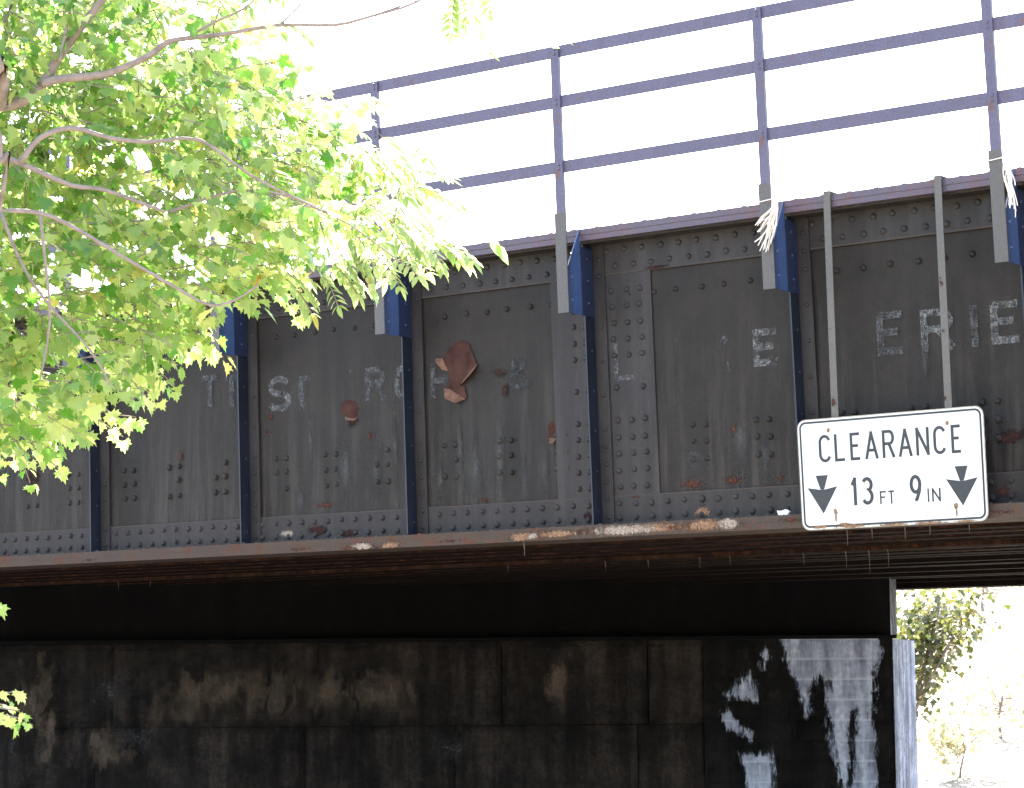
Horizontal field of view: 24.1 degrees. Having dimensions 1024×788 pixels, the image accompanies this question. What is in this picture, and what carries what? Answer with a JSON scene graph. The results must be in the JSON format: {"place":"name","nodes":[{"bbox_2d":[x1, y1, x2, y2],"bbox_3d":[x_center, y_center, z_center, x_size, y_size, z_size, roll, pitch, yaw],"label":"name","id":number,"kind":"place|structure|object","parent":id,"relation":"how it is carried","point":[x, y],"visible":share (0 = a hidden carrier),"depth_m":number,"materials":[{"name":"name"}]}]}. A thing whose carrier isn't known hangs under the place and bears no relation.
{"place":"outdoors","nodes":[
{"label":"outdoors","id":0,"kind":"place"},
{"bbox_2d":[0,521,1023,589],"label":"bridge floor","id":1,"kind":"structure","parent":0,"point":[963,552],"depth_m":21.31,"materials":[{"name":"metal"}]},
{"bbox_2d":[0,166,1023,570],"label":"plate girder","id":2,"kind":"object","parent":1,"relation":"attached to","point":[676,384],"visible":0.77,"depth_m":17.96,"materials":[{"name":"metal"}]},
{"bbox_2d":[0,0,1023,368],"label":"bridge railing","id":3,"kind":"object","parent":2,"relation":"on","point":[392,310],"visible":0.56,"depth_m":17.21,"materials":[{"name":"metal"}]},
{"bbox_2d":[754,199,778,251],"bbox_3d":[1.796,-1.166,16.672,0.201,0.378,0.122,-5,-8,35],"label":"twine","id":4,"kind":"object","parent":3,"relation":"hanging from","point":[773,210],"visible":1,"depth_m":16.62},
{"bbox_2d":[986,157,1017,216],"bbox_3d":[3.219,-1.340,15.659,0.216,0.416,0.120,-6,-9,38],"label":"twine","id":5,"kind":"object","parent":3,"relation":"hanging from","point":[1007,165],"visible":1,"depth_m":15.59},
{"bbox_2d":[777,509,790,514],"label":"litter","id":6,"kind":"object","parent":2,"relation":"on","point":[785,512],"visible":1,"depth_m":16.61,"materials":[{"name":"white paper"}]},
{"bbox_2d":[797,175,988,530],"bbox_3d":[2.633,-0.259,16.315,1.406,2.351,0.351,-5,-8,35],"label":"clearance sign","id":7,"kind":"object","parent":2,"relation":"hanging from","point":[919,467],"visible":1,"depth_m":16.07,"materials":[{"name":"metal"}]},
{"bbox_2d":[896,579,1023,589],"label":"girder","id":8,"kind":"object","parent":1,"relation":"attached to","point":[963,584],"depth_m":25.70,"materials":[{"name":"black metal"}]},
{"bbox_2d":[0,0,1023,306],"label":"sky","id":9,"kind":"structure","parent":0,"point":[406,41],"materials":[{"name":"white"}]},
{"bbox_2d":[893,586,1023,787],"bbox_3d":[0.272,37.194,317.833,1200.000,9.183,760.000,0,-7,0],"label":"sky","id":10,"kind":"structure","parent":0,"point":[1003,767],"depth_m":51.22,"materials":[{"name":"plant"}]},
{"bbox_2d":[0,0,402,738],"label":"maple tree","id":11,"kind":"object","parent":10,"relation":"on","point":[72,230],"visible":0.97,"depth_m":8.09,"materials":[{"name":"green plant"}]},
{"bbox_2d":[0,0,572,329],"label":"ash tree","id":12,"kind":"object","parent":10,"relation":"on","point":[409,185],"visible":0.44,"depth_m":8.49,"materials":[{"name":"green plant"}]},
{"bbox_2d":[0,578,917,787],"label":"bridge abutment","id":13,"kind":"object","parent":10,"relation":"on","point":[594,683],"visible":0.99,"depth_m":24.84,"materials":[{"name":"concrete"}]},
{"bbox_2d":[896,588,996,629],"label":"hillside tree","id":14,"kind":"object","parent":10,"relation":"on","point":[933,603],"visible":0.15,"depth_m":61.38,"materials":[{"name":"green plant"}]},
{"bbox_2d":[894,587,1010,723],"bbox_3d":[4.859,4.773,29.959,3.013,5.085,1.455,-5,-8,32],"label":"tree","id":15,"kind":"object","parent":10,"relation":"on","point":[922,633],"visible":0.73,"depth_m":29.83,"materials":[{"name":"green plant"}]},
{"bbox_2d":[916,695,1014,777],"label":"hillside tree","id":16,"kind":"object","parent":10,"relation":"on","point":[945,734],"visible":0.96,"depth_m":43.46,"materials":[{"name":"green plant"}]},
{"bbox_2d":[910,586,1023,622],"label":"hillside tree","id":17,"kind":"object","parent":10,"relation":"on","point":[984,594],"visible":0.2,"depth_m":65.71,"materials":[{"name":"green plant"}]},
{"bbox_2d":[919,640,1023,738],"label":"hillside tree","id":18,"kind":"object","parent":10,"relation":"on","point":[1000,691],"visible":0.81,"depth_m":47.56,"materials":[{"name":"green plant"}]},
{"bbox_2d":[1000,586,1023,640],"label":"hillside tree","id":19,"kind":"object","parent":10,"relation":"on","point":[1021,588],"visible":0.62,"depth_m":58.24,"materials":[{"name":"green plant"}]}
]}

